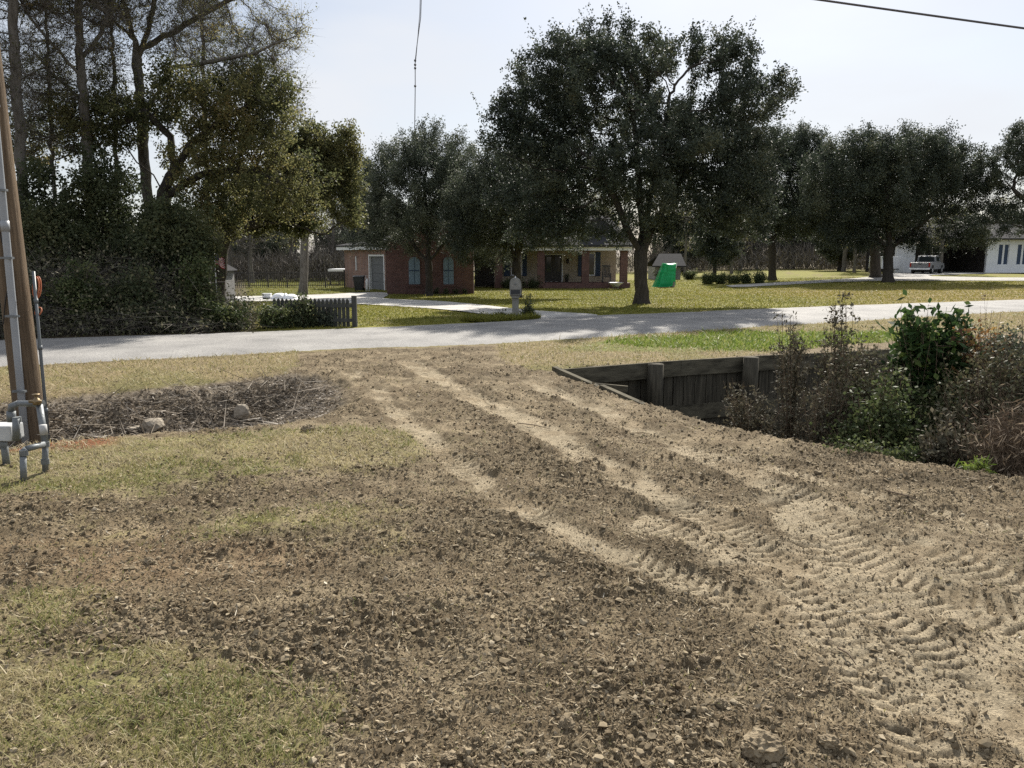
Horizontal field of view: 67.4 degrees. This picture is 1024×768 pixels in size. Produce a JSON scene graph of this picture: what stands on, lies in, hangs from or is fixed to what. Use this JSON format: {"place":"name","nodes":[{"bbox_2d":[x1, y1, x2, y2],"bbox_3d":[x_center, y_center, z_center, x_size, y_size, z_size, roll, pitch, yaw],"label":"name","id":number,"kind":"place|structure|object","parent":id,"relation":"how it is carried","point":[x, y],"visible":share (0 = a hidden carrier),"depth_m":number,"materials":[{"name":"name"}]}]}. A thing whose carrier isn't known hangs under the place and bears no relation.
{"place":"outdoors","nodes":[
{"label":"outdoors","id":0,"kind":"place"},
{"bbox_2d":[235,292,596,318],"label":"driveway","id":1,"kind":"structure","parent":0,"point":[374,298],"depth_m":32.21,"materials":[{"name":"concrete"}]},
{"bbox_2d":[0,256,1023,767],"bbox_3d":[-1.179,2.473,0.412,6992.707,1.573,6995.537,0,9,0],"label":"ground","id":2,"kind":"structure","parent":0,"point":[384,396],"depth_m":4.68,"materials":[{"name":"soil"}]},
{"bbox_2d":[0,49,49,445],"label":"utility pole","id":3,"kind":"object","parent":2,"relation":"on","point":[26,380],"visible":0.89,"depth_m":9.03,"materials":[{"name":"brown wood"}]},
{"bbox_2d":[6,393,49,481],"bbox_3d":[-4.029,0.432,6.432,0.274,0.688,0.604,-8,12,-38],"label":"pipe riser","id":4,"kind":"object","parent":2,"relation":"on","point":[39,405],"visible":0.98,"depth_m":6.43,"materials":[{"name":"metal"}]},
{"bbox_2d":[0,422,23,464],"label":"meter box","id":5,"kind":"object","parent":4,"relation":"attached to","point":[5,432],"visible":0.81,"depth_m":6.62,"materials":[{"name":"paint"}]},
{"bbox_2d":[0,263,61,334],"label":"shrub","id":6,"kind":"object","parent":2,"relation":"on","point":[32,297],"visible":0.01,"depth_m":17.36,"materials":[{"name":"green plant"}]},
{"bbox_2d":[0,0,75,237],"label":"deciduous tree","id":7,"kind":"object","parent":2,"relation":"on","point":[15,68],"visible":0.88,"depth_m":19.42,"materials":[{"name":"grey plant"}]},
{"bbox_2d":[1,0,92,206],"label":"deciduous tree","id":8,"kind":"object","parent":2,"relation":"on","point":[50,140],"visible":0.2,"depth_m":21.48,"materials":[{"name":"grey plant"}]},
{"bbox_2d":[14,142,107,323],"bbox_3d":[-12.586,-3.519,19.880,4.326,5.429,3.075,0,9,0],"label":"evergreen bush","id":9,"kind":"object","parent":2,"relation":"on","point":[43,223],"visible":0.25,"depth_m":19.61,"materials":[{"name":"green plant"}]},
{"bbox_2d":[0,0,154,225],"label":"deciduous tree","id":10,"kind":"object","parent":2,"relation":"on","point":[79,48],"visible":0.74,"depth_m":20.71,"materials":[{"name":"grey plant"}]},
{"bbox_2d":[42,251,122,333],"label":"shrub","id":11,"kind":"object","parent":2,"relation":"on","point":[75,282],"visible":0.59,"depth_m":17.74,"materials":[{"name":"green plant"}]},
{"bbox_2d":[21,135,145,310],"bbox_3d":[-11.352,-3.758,21.016,3.778,5.805,3.530,-7,12,-36],"label":"evergreen bush","id":12,"kind":"object","parent":2,"relation":"on","point":[99,191],"visible":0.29,"depth_m":20.30,"materials":[{"name":"green plant"}]},
{"bbox_2d":[64,0,152,199],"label":"deciduous tree","id":13,"kind":"object","parent":2,"relation":"on","point":[112,76],"visible":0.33,"depth_m":22.14,"materials":[{"name":"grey plant"}]},
{"bbox_2d":[96,251,175,333],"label":"shrub","id":14,"kind":"object","parent":2,"relation":"on","point":[137,293],"visible":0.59,"depth_m":18.06,"materials":[{"name":"green plant"}]},
{"bbox_2d":[0,228,295,339],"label":"bramble thicket","id":15,"kind":"object","parent":2,"relation":"on","point":[44,331],"visible":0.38,"depth_m":18.12,"materials":[{"name":"plant"}]},
{"bbox_2d":[142,418,164,432],"bbox_3d":[-4.746,0.537,10.149,0.291,0.187,0.422,-21,15,-36],"label":"concrete chunk","id":16,"kind":"object","parent":2,"relation":"on","point":[159,423],"visible":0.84,"depth_m":10.01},
{"bbox_2d":[98,166,232,305],"bbox_3d":[-9.148,-3.267,20.261,3.438,4.864,2.901,9,13,44],"label":"evergreen bush","id":17,"kind":"object","parent":2,"relation":"on","point":[179,227],"visible":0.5,"depth_m":19.68,"materials":[{"name":"green plant"}]},
{"bbox_2d":[143,298,190,332],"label":"shrub","id":18,"kind":"object","parent":2,"relation":"on","point":[175,310],"visible":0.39,"depth_m":18.27,"materials":[{"name":"green plant"}]},
{"bbox_2d":[0,358,342,448],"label":"ditch litter","id":19,"kind":"object","parent":2,"relation":"on","point":[304,410],"visible":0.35,"depth_m":10.51,"materials":[{"name":"plant"}]},
{"bbox_2d":[8,47,349,244],"bbox_3d":[-9.814,-5.626,21.913,10.525,7.659,3.829,0,9,0],"label":"water oak","id":20,"kind":"object","parent":2,"relation":"on","point":[250,131],"visible":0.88,"depth_m":21.28,"materials":[{"name":"green plant"}]},
{"bbox_2d":[160,242,222,329],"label":"shrub","id":21,"kind":"object","parent":2,"relation":"on","point":[201,269],"visible":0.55,"depth_m":18.98,"materials":[{"name":"green plant"}]},
{"bbox_2d":[86,0,320,206],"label":"deciduous tree","id":22,"kind":"object","parent":2,"relation":"on","point":[171,33],"visible":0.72,"depth_m":22.47,"materials":[{"name":"grey plant"}]},
{"bbox_2d":[162,0,255,279],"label":"deciduous tree","id":23,"kind":"object","parent":2,"relation":"on","point":[214,36],"visible":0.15,"depth_m":25.43,"materials":[{"name":"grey plant"}]},
{"bbox_2d":[191,291,255,330],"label":"shrub","id":24,"kind":"object","parent":2,"relation":"on","point":[216,308],"visible":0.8,"depth_m":18.64,"materials":[{"name":"green plant"}]},
{"bbox_2d":[210,264,236,303],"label":"garden shed","id":25,"kind":"structure","parent":2,"relation":"on","point":[230,273],"depth_m":34.60,"materials":[{"name":"grey"}]},
{"bbox_2d":[202,184,264,266],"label":"bare tree","id":26,"kind":"object","parent":2,"relation":"on","point":[230,260],"visible":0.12,"depth_m":66.58,"materials":[{"name":"grey plant"}]},
{"bbox_2d":[233,404,249,419],"bbox_3d":[-3.846,0.406,10.907,0.216,0.241,0.172,-4,8,-29],"label":"concrete chunk","id":27,"kind":"object","parent":2,"relation":"on","point":[240,410],"visible":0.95,"depth_m":10.86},
{"bbox_2d":[213,225,273,282],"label":"bare tree","id":28,"kind":"object","parent":2,"relation":"on","point":[249,255],"visible":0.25,"depth_m":65.86,"materials":[{"name":"grey plant"}]},
{"bbox_2d":[230,230,296,259],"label":"evergreen tree","id":29,"kind":"object","parent":2,"relation":"on","point":[274,246],"visible":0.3,"depth_m":81.48,"materials":[{"name":"green plant"}]},
{"bbox_2d":[254,298,297,328],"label":"shrub","id":30,"kind":"object","parent":2,"relation":"on","point":[275,316],"visible":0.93,"depth_m":19.14,"materials":[{"name":"green plant"}]},
{"bbox_2d":[235,270,344,287],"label":"metal railing","id":31,"kind":"object","parent":2,"relation":"on","point":[267,285],"visible":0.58,"depth_m":56.50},
{"bbox_2d":[211,112,373,296],"bbox_3d":[-8.254,-6.250,28.309,6.474,7.135,4.183,0,9,0],"label":"oak tree","id":32,"kind":"object","parent":2,"relation":"on","point":[333,151],"visible":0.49,"depth_m":27.63,"materials":[{"name":"green plant"}]},
{"bbox_2d":[268,209,320,278],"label":"bare tree","id":33,"kind":"object","parent":2,"relation":"on","point":[287,245],"visible":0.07,"depth_m":75.70,"materials":[{"name":"grey plant"}]},
{"bbox_2d":[274,93,315,294],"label":"deciduous tree","id":34,"kind":"object","parent":2,"relation":"on","point":[303,284],"visible":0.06,"depth_m":46.30,"materials":[{"name":"grey plant"}]},
{"bbox_2d":[286,289,321,328],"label":"shrub","id":35,"kind":"object","parent":2,"relation":"on","point":[304,316],"visible":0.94,"depth_m":19.45,"materials":[{"name":"green plant"}]},
{"bbox_2d":[272,296,357,326],"bbox_3d":[-5.056,-1.839,19.681,2.168,0.846,0.122,0,9,1],"label":"picket fence","id":36,"kind":"object","parent":2,"relation":"on","point":[343,318],"visible":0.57,"depth_m":19.65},
{"bbox_2d":[299,199,351,278],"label":"bare tree","id":37,"kind":"object","parent":2,"relation":"on","point":[333,241],"visible":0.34,"depth_m":75.55,"materials":[{"name":"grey plant"}]},
{"bbox_2d":[309,226,345,254],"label":"evergreen tree","id":38,"kind":"object","parent":2,"relation":"on","point":[323,238],"visible":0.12,"depth_m":91.94,"materials":[{"name":"green plant"}]},
{"bbox_2d":[314,307,341,326],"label":"shrub","id":39,"kind":"object","parent":2,"relation":"on","point":[324,315],"visible":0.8,"depth_m":19.64,"materials":[{"name":"green plant"}]},
{"bbox_2d":[322,722,339,735],"bbox_3d":[-0.698,1.330,2.960,0.062,0.046,0.076,-1,10,-7],"label":"soil clod","id":40,"kind":"object","parent":2,"relation":"on","point":[332,726],"visible":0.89,"depth_m":2.95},
{"bbox_2d":[352,275,364,290],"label":"wheeled bin","id":41,"kind":"object","parent":2,"relation":"on","point":[358,280],"visible":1,"depth_m":49.83,"materials":[{"name":"plastic"}]},
{"bbox_2d":[325,113,508,295],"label":"oak tree","id":42,"kind":"object","parent":2,"relation":"on","point":[416,154],"visible":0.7,"depth_m":41.48,"materials":[{"name":"green plant"}]},
{"bbox_2d":[440,751,456,764],"bbox_3d":[-0.227,1.348,2.770,0.062,0.038,0.057,3,10,19],"label":"soil clod","id":43,"kind":"object","parent":2,"relation":"on","point":[448,757],"visible":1,"depth_m":2.76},
{"bbox_2d":[335,213,632,293],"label":"brick house","id":44,"kind":"structure","parent":2,"relation":"on","point":[392,272],"depth_m":55.01,"materials":[{"name":"red"}]},
{"bbox_2d":[371,256,383,289],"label":"door","id":45,"kind":"structure","parent":44,"relation":"in","point":[377,261],"depth_m":52.83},
{"bbox_2d":[407,256,421,286],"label":"arched window","id":46,"kind":"structure","parent":44,"relation":"in","point":[414,269],"depth_m":46.48,"materials":[{"name":"blue glass"}]},
{"bbox_2d":[442,256,455,286],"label":"arched window","id":47,"kind":"structure","parent":44,"relation":"in","point":[447,265],"depth_m":46.47,"materials":[{"name":"blue glass"}]},
{"bbox_2d":[475,252,493,285],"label":"recess door","id":48,"kind":"structure","parent":44,"relation":"in","point":[483,278],"depth_m":57.58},
{"bbox_2d":[545,255,552,281],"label":"door","id":49,"kind":"structure","parent":44,"relation":"in","point":[549,258],"depth_m":57.47,"materials":[{"name":"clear glass"}]},
{"bbox_2d":[553,255,561,281],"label":"door","id":50,"kind":"structure","parent":44,"relation":"in","point":[557,261],"depth_m":57.47,"materials":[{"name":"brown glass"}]},
{"bbox_2d":[589,252,595,275],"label":"window","id":51,"kind":"structure","parent":44,"relation":"in","point":[591,254],"depth_m":57.45,"materials":[{"name":"glass"}]},
{"bbox_2d":[460,310,541,321],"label":"island grass","id":52,"kind":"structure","parent":2,"relation":"on","point":[491,317],"depth_m":21.41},
{"bbox_2d":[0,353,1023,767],"bbox_3d":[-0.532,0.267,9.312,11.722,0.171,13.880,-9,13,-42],"label":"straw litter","id":53,"kind":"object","parent":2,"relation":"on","point":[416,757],"visible":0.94,"depth_m":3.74,"materials":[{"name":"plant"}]},
{"bbox_2d":[0,311,1023,401],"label":"verge grass","id":54,"kind":"structure","parent":2,"relation":"on","point":[512,344],"depth_m":13.50,"materials":[{"name":"plant"}]},
{"bbox_2d":[0,347,1023,767],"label":"loose soil crumbs","id":55,"kind":"object","parent":2,"relation":"on","point":[718,759],"visible":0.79,"depth_m":3.86,"materials":[{"name":"soil"}]},
{"bbox_2d":[0,435,1023,767],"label":"fine soil grains","id":56,"kind":"object","parent":2,"relation":"on","point":[578,717],"visible":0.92,"depth_m":3.81},
{"bbox_2d":[0,355,1023,767],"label":"sparse grass","id":57,"kind":"structure","parent":2,"relation":"on","point":[160,643],"depth_m":3.39,"materials":[{"name":"plant"}]},
{"bbox_2d":[510,276,520,313],"bbox_3d":[0.098,-2.432,22.089,0.330,1.336,0.598,0,9,0],"label":"mailbox","id":58,"kind":"object","parent":2,"relation":"on","point":[515,288],"visible":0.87,"depth_m":21.79,"materials":[{"name":"metal"}]},
{"bbox_2d":[433,133,597,297],"bbox_3d":[-0.033,-8.580,38.466,7.708,8.586,7.048,-6,11,-34],"label":"oak tree","id":59,"kind":"object","parent":2,"relation":"on","point":[467,198],"visible":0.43,"depth_m":37.73,"materials":[{"name":"green plant"}]},
{"bbox_2d":[519,294,534,314],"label":"shrub","id":60,"kind":"object","parent":2,"relation":"on","point":[527,308],"visible":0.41,"depth_m":22.59,"materials":[{"name":"green plant"}]},
{"bbox_2d":[47,277,1023,336],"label":"lawn grass","id":61,"kind":"structure","parent":2,"relation":"on","point":[630,295],"depth_m":37.04,"materials":[{"name":"plant"}]},
{"bbox_2d":[142,236,950,281],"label":"undergrowth","id":62,"kind":"object","parent":2,"relation":"on","point":[279,266],"visible":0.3,"depth_m":96.95,"materials":[{"name":"plant"}]},
{"bbox_2d":[558,715,575,729],"bbox_3d":[0.211,1.323,2.998,0.067,0.054,0.078,-11,15,-11],"label":"soil clod","id":63,"kind":"object","parent":2,"relation":"on","point":[564,720],"visible":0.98,"depth_m":2.98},
{"bbox_2d":[552,366,649,404],"bbox_3d":[1.607,0.636,10.846,0.936,1.380,3.333,-3,10,-18],"label":"side board","id":64,"kind":"object","parent":2,"relation":"on","point":[618,390],"visible":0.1,"depth_m":11.30,"materials":[{"name":"brown wood"}]},
{"bbox_2d":[471,1,807,303],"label":"oak tree","id":65,"kind":"object","parent":2,"relation":"on","point":[671,163],"visible":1,"depth_m":27.98,"materials":[{"name":"green plant"}]},
{"bbox_2d":[652,262,676,286],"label":"covered stack","id":66,"kind":"object","parent":2,"relation":"on","point":[666,276],"visible":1,"depth_m":57.05,"materials":[{"name":"plastic"}]},
{"bbox_2d":[647,254,685,279],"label":"outbuilding","id":67,"kind":"structure","parent":2,"relation":"on","point":[656,262],"depth_m":74.01,"materials":[{"name":"grey"}]},
{"bbox_2d":[653,202,707,271],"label":"evergreen tree","id":68,"kind":"object","parent":2,"relation":"on","point":[674,246],"visible":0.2,"depth_m":101.09,"materials":[{"name":"plant"}]},
{"bbox_2d":[667,178,697,273],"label":"bare tree","id":69,"kind":"object","parent":2,"relation":"on","point":[685,255],"visible":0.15,"depth_m":92.31,"materials":[{"name":"grey plant"}]},
{"bbox_2d":[700,270,715,283],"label":"hedge bush","id":70,"kind":"object","parent":2,"relation":"on","point":[707,278],"visible":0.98,"depth_m":61.14,"materials":[{"name":"green plant"}]},
{"bbox_2d":[684,210,745,275],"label":"evergreen tree","id":71,"kind":"object","parent":2,"relation":"on","point":[712,249],"visible":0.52,"depth_m":79.60,"materials":[{"name":"plant"}]},
{"bbox_2d":[723,269,740,283],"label":"hedge bush","id":72,"kind":"object","parent":2,"relation":"on","point":[734,279],"visible":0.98,"depth_m":60.79,"materials":[{"name":"green plant"}]},
{"bbox_2d":[602,324,898,351],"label":"fresh grass","id":73,"kind":"structure","parent":2,"relation":"on","point":[708,342],"depth_m":16.45,"materials":[{"name":"plant"}]},
{"bbox_2d":[717,380,787,436],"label":"dead weed","id":74,"kind":"object","parent":2,"relation":"on","point":[750,420],"visible":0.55,"depth_m":8.59,"materials":[{"name":"brown plant"}]},
{"bbox_2d":[752,267,769,282],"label":"hedge bush","id":75,"kind":"object","parent":2,"relation":"on","point":[760,278],"visible":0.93,"depth_m":60.35,"materials":[{"name":"green plant"}]},
{"bbox_2d":[740,728,787,763],"bbox_3d":[0.926,1.336,2.823,0.169,0.108,0.162,2,15,3],"label":"soil clod","id":76,"kind":"object","parent":2,"relation":"on","point":[759,746],"visible":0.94,"depth_m":2.79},
{"bbox_2d":[705,116,849,279],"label":"oak tree","id":77,"kind":"object","parent":2,"relation":"on","point":[801,141],"visible":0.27,"depth_m":63.25,"materials":[{"name":"green plant"}]},
{"bbox_2d":[564,343,1018,428],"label":"retaining wall","id":78,"kind":"structure","parent":2,"relation":"on","point":[690,388],"depth_m":13.32,"materials":[{"name":"brown wood"}]},
{"bbox_2d":[769,311,820,441],"bbox_3d":[3.299,0.461,9.139,0.589,2.692,0.486,0,9,0],"label":"dead weed","id":79,"kind":"object","parent":2,"relation":"on","point":[790,377],"visible":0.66,"depth_m":9.01,"materials":[{"name":"brown plant"}]},
{"bbox_2d":[775,220,816,268],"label":"evergreen tree","id":80,"kind":"object","parent":2,"relation":"on","point":[793,243],"visible":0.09,"depth_m":108.48,"materials":[{"name":"plant"}]},
{"bbox_2d":[783,356,856,445],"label":"dead weed","id":81,"kind":"object","parent":2,"relation":"on","point":[819,413],"visible":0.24,"depth_m":8.31,"materials":[{"name":"brown plant"}]},
{"bbox_2d":[816,733,841,750],"bbox_3d":[1.169,1.321,2.832,0.078,0.058,0.068,0,9,3],"label":"soil clod","id":82,"kind":"object","parent":2,"relation":"on","point":[829,741],"visible":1,"depth_m":2.81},
{"bbox_2d":[808,234,869,270],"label":"evergreen tree","id":83,"kind":"object","parent":2,"relation":"on","point":[835,257],"visible":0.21,"depth_m":93.16,"materials":[{"name":"green plant"}]},
{"bbox_2d":[810,291,881,436],"bbox_3d":[3.900,0.331,9.063,0.886,2.914,0.488,0,9,0],"label":"dead weed","id":84,"kind":"object","parent":2,"relation":"on","point":[835,319],"visible":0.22,"depth_m":8.93,"materials":[{"name":"brown plant"}]},
{"bbox_2d":[794,162,930,277],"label":"oak tree","id":85,"kind":"object","parent":2,"relation":"on","point":[875,266],"visible":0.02,"depth_m":65.98,"materials":[{"name":"green plant"}]},
{"bbox_2d":[803,315,930,437],"bbox_3d":[3.976,0.527,8.687,1.230,2.642,1.148,8,12,39],"label":"brushwood","id":86,"kind":"object","parent":2,"relation":"on","point":[860,381],"visible":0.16,"depth_m":8.58,"materials":[{"name":"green plant"}]},
{"bbox_2d":[809,352,936,461],"bbox_3d":[3.824,0.765,7.904,1.173,2.198,1.049,-4,10,-23],"label":"creeper bush","id":87,"kind":"object","parent":2,"relation":"on","point":[879,419],"visible":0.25,"depth_m":7.79,"materials":[{"name":"green plant"}]},
{"bbox_2d":[822,435,930,462],"bbox_3d":[3.405,0.685,7.110,1.159,0.441,0.395,0,9,0],"label":"weed patch","id":88,"kind":"object","parent":2,"relation":"on","point":[906,452],"visible":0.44,"depth_m":7.07,"materials":[{"name":"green plant"}]},
{"bbox_2d":[869,256,900,269],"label":"utility trailer","id":89,"kind":"object","parent":2,"relation":"on","point":[896,262],"visible":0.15,"depth_m":81.03,"materials":[{"name":"white paint"}]},
{"bbox_2d":[791,118,1004,282],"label":"oak tree","id":90,"kind":"object","parent":2,"relation":"on","point":[939,167],"visible":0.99,"depth_m":54.03,"materials":[{"name":"green plant"}]},
{"bbox_2d":[854,344,1012,462],"bbox_3d":[4.637,0.730,8.393,1.988,2.403,1.236,0,9,0],"label":"vine heap","id":91,"kind":"object","parent":2,"relation":"on","point":[917,404],"visible":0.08,"depth_m":8.28,"materials":[{"name":"green plant"}]},
{"bbox_2d":[873,289,1000,424],"bbox_3d":[4.763,0.387,8.740,1.314,2.910,1.200,0,9,0],"label":"broadleaf shrub","id":92,"kind":"object","parent":2,"relation":"on","point":[925,342],"visible":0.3,"depth_m":8.53,"materials":[{"name":"green plant"}]},
{"bbox_2d":[864,224,1023,273],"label":"white house","id":93,"kind":"structure","parent":2,"relation":"on","point":[1007,257],"depth_m":83.44,"materials":[{"name":"paint"}]},
{"bbox_2d":[997,244,1009,264],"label":"window","id":94,"kind":"structure","parent":93,"relation":"in","point":[1003,252],"depth_m":82.92,"materials":[{"name":"white"}]},
{"bbox_2d":[1016,244,1023,264],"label":"window","id":95,"kind":"structure","parent":93,"relation":"in","point":[1020,251],"depth_m":82.92,"materials":[{"name":"white"}]},
{"bbox_2d":[923,156,976,272],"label":"bare tree","id":96,"kind":"object","parent":2,"relation":"on","point":[941,255],"visible":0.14,"depth_m":79.43,"materials":[{"name":"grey plant"}]},
{"bbox_2d":[912,400,989,469],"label":"withered shrub","id":97,"kind":"object","parent":2,"relation":"on","point":[934,449],"visible":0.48,"depth_m":7.03,"materials":[{"name":"brown plant"}]},
{"bbox_2d":[918,324,1023,461],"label":"brushwood","id":98,"kind":"object","parent":2,"relation":"on","point":[996,385],"visible":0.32,"depth_m":7.67,"materials":[{"name":"brown plant"}]},
{"bbox_2d":[955,454,997,473],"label":"grass tuft","id":99,"kind":"object","parent":2,"relation":"on","point":[979,466],"visible":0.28,"depth_m":6.55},
{"bbox_2d":[937,384,1023,477],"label":"dead bramble","id":100,"kind":"object","parent":2,"relation":"on","point":[1006,455],"visible":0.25,"depth_m":6.84,"materials":[{"name":"brown plant"}]},
{"bbox_2d":[950,311,1018,409],"bbox_3d":[5.153,0.527,8.535,0.662,2.696,0.633,5,11,30],"label":"autumn shrub","id":101,"kind":"object","parent":2,"relation":"on","point":[970,337],"visible":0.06,"depth_m":8.32,"materials":[{"name":"brown plant"}]},
{"bbox_2d":[956,320,1023,468],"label":"twiggy shrub","id":102,"kind":"object","parent":2,"relation":"on","point":[1002,336],"visible":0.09,"depth_m":8.06,"materials":[{"name":"brown plant"}]},
{"bbox_2d":[963,117,1023,246],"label":"oak tree","id":103,"kind":"object","parent":2,"relation":"on","point":[1010,150],"visible":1,"depth_m":52.13,"materials":[{"name":"green plant"}]},
{"bbox_2d":[0,299,1023,366],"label":"road","id":104,"kind":"structure","parent":0,"point":[81,349],"depth_m":17.54,"materials":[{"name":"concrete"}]},
{"bbox_2d":[0,0,1023,255],"label":"sky","id":105,"kind":"structure","parent":0,"point":[855,64],"materials":[{"name":"white"}]},
{"bbox_2d":[726,271,1023,286],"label":"gravel path","id":106,"kind":"structure","parent":0,"point":[907,276],"depth_m":61.95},
{"bbox_2d":[909,255,943,273],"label":"pickup truck","id":107,"kind":"object","parent":106,"relation":"on","point":[931,264],"visible":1,"depth_m":77.84,"materials":[{"name":"silver metal"}]},
{"bbox_2d":[816,0,1023,28],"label":"overhead wire","id":108,"kind":"object","parent":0,"point":[917,13],"visible":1,"depth_m":11.89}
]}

